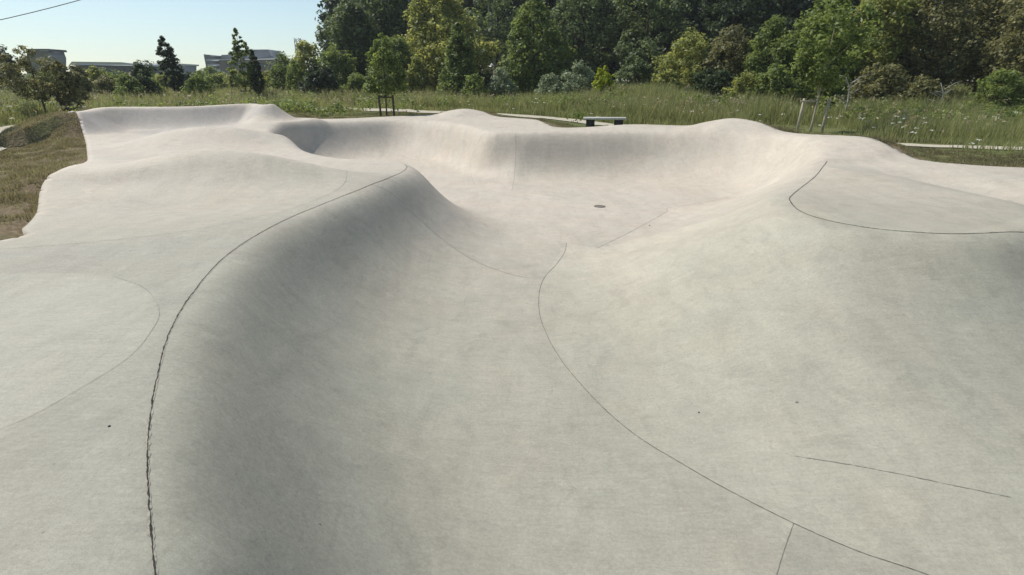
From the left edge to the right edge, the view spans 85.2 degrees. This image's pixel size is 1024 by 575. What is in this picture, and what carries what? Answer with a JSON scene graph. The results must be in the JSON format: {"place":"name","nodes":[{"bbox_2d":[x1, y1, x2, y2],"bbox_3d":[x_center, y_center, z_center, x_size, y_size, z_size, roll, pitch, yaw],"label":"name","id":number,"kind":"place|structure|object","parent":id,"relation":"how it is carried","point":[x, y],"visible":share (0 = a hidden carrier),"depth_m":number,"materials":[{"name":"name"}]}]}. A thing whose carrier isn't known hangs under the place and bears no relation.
{"place":"outdoors","nodes":[
{"label":"outdoors","id":0,"kind":"place"},
{"bbox_2d":[0,0,79,19],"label":"overhead cable","id":1,"kind":"object","parent":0,"point":[39,10],"visible":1,"depth_m":33.27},
{"bbox_2d":[294,38,303,65],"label":"tree","id":2,"kind":"object","parent":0,"point":[296,41],"visible":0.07,"depth_m":164.96,"materials":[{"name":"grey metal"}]},
{"bbox_2d":[0,0,973,81],"label":"sky","id":3,"kind":"structure","parent":0,"point":[129,31],"materials":[{"name":"blue"}]},
{"bbox_2d":[0,103,1023,239],"bbox_3d":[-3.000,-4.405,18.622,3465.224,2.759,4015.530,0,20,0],"label":"ground","id":4,"kind":"structure","parent":0,"point":[22,137],"depth_m":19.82,"materials":[{"name":"green plant"}]},
{"bbox_2d":[0,44,23,90],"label":"broadleaved tree","id":5,"kind":"object","parent":4,"relation":"on","point":[10,61],"visible":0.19,"depth_m":55.92,"materials":[{"name":"green plant"}]},
{"bbox_2d":[0,45,65,112],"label":"crab apple","id":6,"kind":"object","parent":4,"relation":"on","point":[23,62],"visible":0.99,"depth_m":30.42,"materials":[{"name":"green plant"}]},
{"bbox_2d":[23,71,49,79],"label":"bush","id":7,"kind":"object","parent":4,"relation":"on","point":[30,75],"visible":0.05,"depth_m":111.10,"materials":[{"name":"green plant"}]},
{"bbox_2d":[27,71,54,92],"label":"bush","id":8,"kind":"object","parent":4,"relation":"on","point":[44,78],"visible":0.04,"depth_m":53.65,"materials":[{"name":"green plant"}]},
{"bbox_2d":[27,49,66,74],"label":"dark hall","id":9,"kind":"structure","parent":4,"relation":"on","point":[57,54],"depth_m":139.30,"materials":[{"name":"grey metal"}]},
{"bbox_2d":[48,62,91,110],"bbox_3d":[-25.483,-11.229,32.052,2.037,3.402,2.026,0,20,0],"label":"bush","id":10,"kind":"object","parent":4,"relation":"on","point":[73,81],"visible":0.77,"depth_m":31.83,"materials":[{"name":"green plant"}]},
{"bbox_2d":[67,63,96,94],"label":"bush","id":11,"kind":"object","parent":4,"relation":"on","point":[88,86],"visible":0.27,"depth_m":42.98,"materials":[{"name":"green plant"}]},
{"bbox_2d":[83,65,104,89],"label":"bush","id":12,"kind":"object","parent":4,"relation":"on","point":[94,72],"visible":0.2,"depth_m":51.95,"materials":[{"name":"green plant"}]},
{"bbox_2d":[100,67,112,75],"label":"bush","id":13,"kind":"object","parent":4,"relation":"on","point":[104,70],"visible":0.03,"depth_m":112.50,"materials":[{"name":"green plant"}]},
{"bbox_2d":[93,74,120,96],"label":"bush","id":14,"kind":"object","parent":4,"relation":"on","point":[104,83],"visible":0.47,"depth_m":46.48,"materials":[{"name":"green plant"}]},
{"bbox_2d":[106,69,127,85],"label":"bush","id":15,"kind":"object","parent":4,"relation":"on","point":[114,76],"visible":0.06,"depth_m":50.40,"materials":[{"name":"green plant"}]},
{"bbox_2d":[69,62,165,73],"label":"long building","id":16,"kind":"structure","parent":4,"relation":"on","point":[124,67],"depth_m":176.66,"materials":[{"name":"grey glass"}]},
{"bbox_2d":[112,72,146,98],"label":"bush","id":17,"kind":"object","parent":4,"relation":"on","point":[129,84],"visible":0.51,"depth_m":42.94,"materials":[{"name":"green plant"}]},
{"bbox_2d":[129,60,162,96],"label":"young tree","id":18,"kind":"object","parent":4,"relation":"on","point":[143,80],"visible":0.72,"depth_m":44.52,"materials":[{"name":"green plant"}]},
{"bbox_2d":[137,69,158,82],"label":"bush","id":19,"kind":"object","parent":4,"relation":"on","point":[153,76],"visible":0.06,"depth_m":102.99,"materials":[{"name":"green plant"}]},
{"bbox_2d":[149,77,165,93],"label":"bush","id":20,"kind":"object","parent":4,"relation":"on","point":[156,83],"visible":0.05,"depth_m":48.84,"materials":[{"name":"green plant"}]},
{"bbox_2d":[154,74,173,90],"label":"bush","id":21,"kind":"object","parent":4,"relation":"on","point":[161,81],"visible":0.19,"depth_m":55.91,"materials":[{"name":"green plant"}]},
{"bbox_2d":[155,35,186,93],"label":"poplar","id":22,"kind":"object","parent":4,"relation":"on","point":[171,63],"visible":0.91,"depth_m":48.03,"materials":[{"name":"green plant"}]},
{"bbox_2d":[165,64,198,73],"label":"building","id":23,"kind":"structure","parent":4,"relation":"on","point":[189,67],"depth_m":230.01,"materials":[{"name":"white metal"}]},
{"bbox_2d":[183,71,198,83],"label":"bush","id":24,"kind":"object","parent":4,"relation":"on","point":[187,75],"visible":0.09,"depth_m":59.58,"materials":[{"name":"green plant"}]},
{"bbox_2d":[180,73,215,97],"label":"bush","id":25,"kind":"object","parent":4,"relation":"on","point":[190,84],"visible":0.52,"depth_m":44.71,"materials":[{"name":"green plant"}]},
{"bbox_2d":[195,70,213,84],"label":"bush","id":26,"kind":"object","parent":4,"relation":"on","point":[200,72],"visible":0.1,"depth_m":65.11,"materials":[{"name":"green plant"}]},
{"bbox_2d":[192,66,227,83],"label":"bush","id":27,"kind":"object","parent":4,"relation":"on","point":[209,70],"visible":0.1,"depth_m":102.86,"materials":[{"name":"green plant"}]},
{"bbox_2d":[203,73,228,89],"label":"bush","id":28,"kind":"object","parent":4,"relation":"on","point":[214,78],"visible":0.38,"depth_m":57.96,"materials":[{"name":"green plant"}]},
{"bbox_2d":[213,73,239,87],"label":"bush","id":29,"kind":"object","parent":4,"relation":"on","point":[224,77],"visible":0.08,"depth_m":69.21,"materials":[{"name":"green plant"}]},
{"bbox_2d":[226,68,249,89],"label":"bush","id":30,"kind":"object","parent":4,"relation":"on","point":[231,82],"visible":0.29,"depth_m":61.31,"materials":[{"name":"green plant"}]},
{"bbox_2d":[226,27,255,90],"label":"poplar","id":31,"kind":"object","parent":4,"relation":"on","point":[238,53],"visible":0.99,"depth_m":45.23,"materials":[{"name":"green plant"}]},
{"bbox_2d":[204,49,290,75],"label":"stepped building","id":32,"kind":"structure","parent":4,"relation":"on","point":[219,63],"depth_m":218.17,"materials":[{"name":"grey glass"}]},
{"bbox_2d":[247,49,265,95],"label":"poplar","id":33,"kind":"object","parent":4,"relation":"on","point":[256,77],"visible":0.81,"depth_m":46.46,"materials":[{"name":"green plant"}]},
{"bbox_2d":[261,70,272,89],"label":"bush","id":34,"kind":"object","parent":4,"relation":"on","point":[266,74],"visible":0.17,"depth_m":61.27,"materials":[{"name":"green plant"}]},
{"bbox_2d":[264,51,294,92],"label":"tree","id":35,"kind":"object","parent":4,"relation":"on","point":[278,80],"visible":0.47,"depth_m":55.27,"materials":[{"name":"green plant"}]},
{"bbox_2d":[284,59,306,95],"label":"bush","id":36,"kind":"object","parent":4,"relation":"on","point":[291,71],"visible":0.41,"depth_m":50.16,"materials":[{"name":"green plant"}]},
{"bbox_2d":[286,39,323,88],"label":"tree","id":37,"kind":"object","parent":4,"relation":"on","point":[306,50],"visible":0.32,"depth_m":52.96,"materials":[{"name":"green plant"}]},
{"bbox_2d":[297,61,342,97],"bbox_3d":[-16.161,-17.109,47.065,3.851,3.778,4.096,-14,24,-33],"label":"bush","id":38,"kind":"object","parent":4,"relation":"on","point":[316,77],"visible":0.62,"depth_m":46.27,"materials":[{"name":"green plant"}]},
{"bbox_2d":[316,42,358,88],"bbox_3d":[-16.342,-20.028,52.367,4.109,5.566,4.034,5,21,14],"label":"tree","id":39,"kind":"object","parent":4,"relation":"on","point":[335,60],"visible":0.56,"depth_m":51.39,"materials":[{"name":"green plant"}]},
{"bbox_2d":[314,0,376,83],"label":"broadleaved tree","id":40,"kind":"object","parent":4,"relation":"on","point":[347,32],"visible":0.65,"depth_m":55.26,"materials":[{"name":"green plant"}]},
{"bbox_2d":[314,5,386,75],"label":"woodland tree","id":41,"kind":"object","parent":4,"relation":"on","point":[325,45],"visible":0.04,"depth_m":78.51,"materials":[{"name":"green plant"}]},
{"bbox_2d":[339,72,368,99],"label":"bush","id":42,"kind":"object","parent":4,"relation":"on","point":[355,80],"visible":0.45,"depth_m":46.48,"materials":[{"name":"green plant"}]},
{"bbox_2d":[315,0,409,42],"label":"woodland tree","id":43,"kind":"object","parent":4,"relation":"on","point":[330,4],"visible":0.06,"depth_m":73.29,"materials":[{"name":"green plant"}]},
{"bbox_2d":[378,95,381,116],"bbox_3d":[-7.863,-10.649,33.195,0.156,1.553,0.122,0,20,0],"label":"tree stake","id":44,"kind":"object","parent":4,"relation":"on","point":[380,112],"visible":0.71,"depth_m":33.12,"materials":[{"name":"brown wood"}]},
{"bbox_2d":[378,96,393,97],"bbox_3d":[-7.454,-11.245,32.919,0.940,0.090,0.030,0,20,0],"label":"tree tie bar","id":45,"kind":"object","parent":44,"relation":"attached to","point":[386,97],"visible":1,"depth_m":32.91,"materials":[{"name":"brown wood"}]},
{"bbox_2d":[363,33,409,115],"bbox_3d":[-7.364,-12.281,32.670,2.736,4.884,2.631,-9,22,-23],"label":"staked sapling","id":46,"kind":"object","parent":4,"relation":"on","point":[376,82],"visible":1,"depth_m":32.19,"materials":[{"name":"green plant"}]},
{"bbox_2d":[349,0,429,77],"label":"broadleaved tree","id":47,"kind":"object","parent":4,"relation":"on","point":[392,14],"visible":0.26,"depth_m":58.03,"materials":[{"name":"green plant"}]},
{"bbox_2d":[392,95,394,115],"bbox_3d":[-7.065,-10.666,33.242,0.122,1.550,0.121,0,20,0],"label":"tree stake","id":48,"kind":"object","parent":4,"relation":"on","point":[393,106],"visible":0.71,"depth_m":33.16,"materials":[{"name":"brown wood"}]},
{"bbox_2d":[369,34,418,89],"bbox_3d":[-10.691,-19.593,50.242,4.466,5.973,3.960,-7,21,-17],"label":"young tree","id":49,"kind":"object","parent":4,"relation":"on","point":[401,47],"visible":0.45,"depth_m":49.05,"materials":[{"name":"green plant"}]},
{"bbox_2d":[405,54,432,93],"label":"young tree","id":50,"kind":"object","parent":4,"relation":"on","point":[418,78],"visible":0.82,"depth_m":48.12,"materials":[{"name":"green plant"}]},
{"bbox_2d":[383,0,504,91],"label":"broadleaved tree","id":51,"kind":"object","parent":4,"relation":"on","point":[443,21],"visible":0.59,"depth_m":51.13,"materials":[{"name":"green plant"}]},
{"bbox_2d":[408,0,492,80],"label":"woodland tree","id":52,"kind":"object","parent":4,"relation":"on","point":[437,42],"depth_m":73.28,"materials":[{"name":"green plant"}]},
{"bbox_2d":[436,22,479,95],"bbox_3d":[-4.339,-17.720,44.775,3.853,6.596,3.511,0,20,0],"label":"hornbeam tree","id":53,"kind":"object","parent":4,"relation":"on","point":[459,67],"visible":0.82,"depth_m":43.86,"materials":[{"name":"green plant"}]},
{"bbox_2d":[460,73,489,97],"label":"bush","id":54,"kind":"object","parent":4,"relation":"on","point":[475,86],"visible":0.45,"depth_m":42.01,"materials":[{"name":"green plant"}]},
{"bbox_2d":[432,0,527,89],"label":"woodland tree","id":55,"kind":"object","parent":4,"relation":"on","point":[466,3],"visible":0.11,"depth_m":70.31,"materials":[{"name":"green plant"}]},
{"bbox_2d":[463,0,530,77],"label":"broadleaved tree","id":56,"kind":"object","parent":4,"relation":"on","point":[481,23],"visible":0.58,"depth_m":60.18,"materials":[{"name":"green plant"}]},
{"bbox_2d":[485,66,519,97],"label":"bush","id":57,"kind":"object","parent":4,"relation":"on","point":[500,85],"visible":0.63,"depth_m":43.61,"materials":[{"name":"green plant"}]},
{"bbox_2d":[3,92,1014,143],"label":"white wildflowers","id":58,"kind":"object","parent":4,"relation":"on","point":[613,102],"visible":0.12,"depth_m":27.04,"materials":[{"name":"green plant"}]},
{"bbox_2d":[0,104,1023,574],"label":"skate bowl","id":59,"kind":"object","parent":4,"relation":"on","point":[266,338],"visible":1,"depth_m":6.41,"materials":[{"name":"concrete"}]},
{"bbox_2d":[0,78,1023,209],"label":"meadow grass","id":60,"kind":"structure","parent":4,"relation":"on","point":[635,111],"depth_m":30.31,"materials":[{"name":"green plant"}]},
{"bbox_2d":[0,81,1023,132],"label":"seed heads","id":61,"kind":"object","parent":4,"relation":"on","point":[642,98],"visible":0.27,"depth_m":31.95,"materials":[{"name":"plant"}]},
{"bbox_2d":[498,0,583,95],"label":"hornbeam tree","id":62,"kind":"object","parent":4,"relation":"on","point":[526,40],"visible":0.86,"depth_m":45.15,"materials":[{"name":"green plant"}]},
{"bbox_2d":[496,0,588,80],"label":"woodland tree","id":63,"kind":"object","parent":4,"relation":"on","point":[516,3],"visible":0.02,"depth_m":71.47,"materials":[{"name":"green plant"}]},
{"bbox_2d":[534,72,562,97],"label":"bush","id":64,"kind":"object","parent":4,"relation":"on","point":[544,85],"visible":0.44,"depth_m":42.78,"materials":[{"name":"green plant"}]},
{"bbox_2d":[529,0,613,84],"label":"woodland tree","id":65,"kind":"object","parent":4,"relation":"on","point":[544,45],"visible":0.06,"depth_m":66.53,"materials":[{"name":"green plant"}]},
{"bbox_2d":[556,59,594,95],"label":"bush","id":66,"kind":"object","parent":4,"relation":"on","point":[577,82],"visible":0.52,"depth_m":41.72,"materials":[{"name":"green plant"}]},
{"bbox_2d":[546,0,623,87],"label":"broadleaved tree","id":67,"kind":"object","parent":4,"relation":"on","point":[583,51],"visible":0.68,"depth_m":56.90,"materials":[{"name":"green plant"}]},
{"bbox_2d":[544,0,653,84],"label":"woodland tree","id":68,"kind":"object","parent":4,"relation":"on","point":[611,64],"visible":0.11,"depth_m":64.58,"materials":[{"name":"green plant"}]},
{"bbox_2d":[591,65,614,92],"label":"bush","id":69,"kind":"object","parent":4,"relation":"on","point":[600,82],"visible":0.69,"depth_m":39.16,"materials":[{"name":"green plant"}]},
{"bbox_2d":[583,117,626,126],"bbox_3d":[4.369,-7.769,26.336,2.000,0.539,0.520,2,20,7],"label":"bench","id":70,"kind":"object","parent":4,"relation":"on","point":[590,121],"visible":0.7,"depth_m":26.08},
{"bbox_2d":[614,48,653,89],"bbox_3d":[9.740,-16.692,44.215,3.542,4.258,3.525,0,20,0],"label":"bush","id":71,"kind":"object","parent":4,"relation":"on","point":[638,69],"visible":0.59,"depth_m":43.42,"materials":[{"name":"green plant"}]},
{"bbox_2d":[568,0,699,81],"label":"woodland tree","id":72,"kind":"object","parent":4,"relation":"on","point":[660,28],"visible":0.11,"depth_m":62.85,"materials":[{"name":"green plant"}]},
{"bbox_2d":[601,0,699,81],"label":"broadleaved tree","id":73,"kind":"object","parent":4,"relation":"on","point":[671,7],"visible":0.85,"depth_m":53.73,"materials":[{"name":"green plant"}]},
{"bbox_2d":[651,69,684,90],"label":"bush","id":74,"kind":"object","parent":4,"relation":"on","point":[669,76],"visible":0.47,"depth_m":39.80,"materials":[{"name":"green plant"}]},
{"bbox_2d":[616,0,751,82],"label":"woodland tree","id":75,"kind":"object","parent":4,"relation":"on","point":[691,2],"visible":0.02,"depth_m":62.11,"materials":[{"name":"green plant"}]},
{"bbox_2d":[651,27,722,88],"bbox_3d":[13.534,-16.969,42.819,5.044,5.584,4.774,-17,26,-39],"label":"hawthorn","id":76,"kind":"object","parent":4,"relation":"on","point":[698,45],"visible":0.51,"depth_m":41.76,"materials":[{"name":"green plant"}]},
{"bbox_2d":[655,0,739,77],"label":"woodland tree","id":77,"kind":"object","parent":4,"relation":"on","point":[695,17],"visible":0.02,"depth_m":61.00,"materials":[{"name":"green plant"}]},
{"bbox_2d":[686,67,734,99],"bbox_3d":[13.499,-13.457,37.553,3.292,2.608,4.393,0,20,0],"label":"bush","id":78,"kind":"object","parent":4,"relation":"on","point":[720,79],"visible":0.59,"depth_m":36.95,"materials":[{"name":"green plant"}]},
{"bbox_2d":[662,0,799,65],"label":"woodland tree","id":79,"kind":"object","parent":4,"relation":"on","point":[780,1],"visible":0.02,"depth_m":60.09,"materials":[{"name":"green plant"}]},
{"bbox_2d":[693,24,770,87],"bbox_3d":[15.939,-16.171,40.805,4.608,5.787,4.481,-7,21,-19],"label":"hawthorn","id":80,"kind":"object","parent":4,"relation":"on","point":[724,46],"visible":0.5,"depth_m":39.83,"materials":[{"name":"green plant"}]},
{"bbox_2d":[685,0,794,77],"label":"broadleaved tree","id":81,"kind":"object","parent":4,"relation":"on","point":[711,10],"visible":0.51,"depth_m":51.16,"materials":[{"name":"green plant"}]},
{"bbox_2d":[721,70,765,102],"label":"bush","id":82,"kind":"object","parent":4,"relation":"on","point":[740,84],"visible":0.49,"depth_m":35.31,"materials":[{"name":"green plant"}]},
{"bbox_2d":[734,14,801,92],"bbox_3d":[17.856,-15.627,38.735,4.535,6.245,4.668,7,21,18],"label":"hawthorn","id":83,"kind":"object","parent":4,"relation":"on","point":[761,40],"visible":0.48,"depth_m":37.96,"materials":[{"name":"green plant"}]},
{"bbox_2d":[744,63,812,108],"bbox_3d":[16.776,-12.414,35.029,4.012,3.206,3.909,-14,24,-33],"label":"bush","id":84,"kind":"object","parent":4,"relation":"on","point":[770,84],"visible":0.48,"depth_m":34.25,"materials":[{"name":"green plant"}]},
{"bbox_2d":[796,98,805,130],"bbox_3d":[13.219,-7.756,25.566,0.214,1.757,0.122,0,20,0],"label":"tree stake","id":85,"kind":"object","parent":4,"relation":"on","point":[800,116],"visible":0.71,"depth_m":25.48,"materials":[{"name":"brown wood"}]},
{"bbox_2d":[800,100,818,101],"bbox_3d":[13.511,-8.445,25.255,0.840,0.090,0.030,0,20,0],"label":"tree tie bar","id":86,"kind":"object","parent":85,"relation":"attached to","point":[808,101],"visible":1,"depth_m":25.24,"materials":[{"name":"brown wood"}]},
{"bbox_2d":[743,0,861,62],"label":"woodland tree","id":87,"kind":"object","parent":4,"relation":"on","point":[790,11],"visible":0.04,"depth_m":58.42,"materials":[{"name":"green plant"}]},
{"bbox_2d":[760,0,865,82],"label":"woodland tree","id":88,"kind":"object","parent":4,"relation":"on","point":[805,5],"visible":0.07,"depth_m":57.83,"materials":[{"name":"green plant"}]},
{"bbox_2d":[773,0,857,95],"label":"hawthorn","id":89,"kind":"object","parent":4,"relation":"on","point":[818,5],"visible":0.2,"depth_m":36.63,"materials":[{"name":"green plant"}]},
{"bbox_2d":[797,72,850,107],"bbox_3d":[18.985,-11.826,34.190,3.484,2.662,2.744,10,22,25],"label":"bush","id":90,"kind":"object","parent":4,"relation":"on","point":[839,90],"visible":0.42,"depth_m":33.54,"materials":[{"name":"green plant"}]},
{"bbox_2d":[820,98,830,131],"bbox_3d":[14.349,-7.739,25.519,0.234,1.758,0.122,0,20,0],"label":"tree stake","id":91,"kind":"object","parent":4,"relation":"on","point":[825,115],"visible":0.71,"depth_m":25.43,"materials":[{"name":"brown wood"}]},
{"bbox_2d":[789,0,884,131],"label":"staked sapling","id":92,"kind":"object","parent":4,"relation":"on","point":[812,50],"visible":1,"depth_m":23.86,"materials":[{"name":"green plant"}]},
{"bbox_2d":[837,74,869,119],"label":"bare shrub","id":93,"kind":"object","parent":4,"relation":"on","point":[849,91],"visible":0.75,"depth_m":29.20,"materials":[{"name":"grey plant"}]},
{"bbox_2d":[795,0,929,76],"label":"woodland tree","id":94,"kind":"object","parent":4,"relation":"on","point":[854,2],"depth_m":55.34,"materials":[{"name":"green plant"}]},
{"bbox_2d":[846,62,911,102],"bbox_3d":[22.036,-12.031,33.996,4.131,3.252,3.546,7,21,17],"label":"bush","id":95,"kind":"object","parent":4,"relation":"on","point":[894,72],"visible":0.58,"depth_m":33.26,"materials":[{"name":"green plant"}]},
{"bbox_2d":[842,0,929,96],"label":"hawthorn","id":96,"kind":"object","parent":4,"relation":"on","point":[904,8],"visible":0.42,"depth_m":35.35,"materials":[{"name":"green plant"}]},
{"bbox_2d":[835,0,983,82],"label":"woodland tree","id":97,"kind":"object","parent":4,"relation":"on","point":[858,2],"visible":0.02,"depth_m":53.10,"materials":[{"name":"green plant"}]},
{"bbox_2d":[896,74,951,104],"bbox_3d":[23.574,-11.025,32.353,2.770,2.724,3.334,0,20,0],"label":"bush","id":98,"kind":"object","parent":4,"relation":"on","point":[931,85],"visible":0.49,"depth_m":31.56,"materials":[{"name":"green plant"}]},
{"bbox_2d":[874,0,993,91],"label":"hawthorn","id":99,"kind":"object","parent":4,"relation":"on","point":[951,60],"visible":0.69,"depth_m":35.27,"materials":[{"name":"green plant"}]},
{"bbox_2d":[929,81,959,102],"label":"bare shrub","id":100,"kind":"object","parent":4,"relation":"on","point":[943,92],"visible":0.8,"depth_m":30.19,"materials":[{"name":"plant"}]},
{"bbox_2d":[922,0,1004,85],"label":"woodland tree","id":101,"kind":"object","parent":4,"relation":"on","point":[965,39],"visible":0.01,"depth_m":53.15,"materials":[{"name":"green plant"}]},
{"bbox_2d":[908,0,1022,95],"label":"hawthorn","id":102,"kind":"object","parent":4,"relation":"on","point":[990,24],"visible":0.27,"depth_m":37.46,"materials":[{"name":"green plant"}]},
{"bbox_2d":[961,3,1021,76],"bbox_3d":[49.044,-27.620,51.752,13.253,18.572,15.305,7,21,19],"label":"woodland tree","id":103,"kind":"object","parent":4,"relation":"on","point":[989,33],"visible":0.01,"depth_m":51.27,"materials":[{"name":"green plant"}]},
{"bbox_2d":[961,68,1023,111],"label":"bush","id":104,"kind":"object","parent":4,"relation":"on","point":[1013,80],"visible":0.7,"depth_m":30.71,"materials":[{"name":"green plant"}]},
{"bbox_2d":[964,0,1023,98],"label":"hawthorn","id":105,"kind":"object","parent":4,"relation":"on","point":[1013,39],"visible":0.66,"depth_m":33.32,"materials":[{"name":"green plant"}]},
{"bbox_2d":[0,108,1023,150],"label":"path","id":106,"kind":"structure","parent":0,"point":[563,119],"depth_m":29.96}
]}

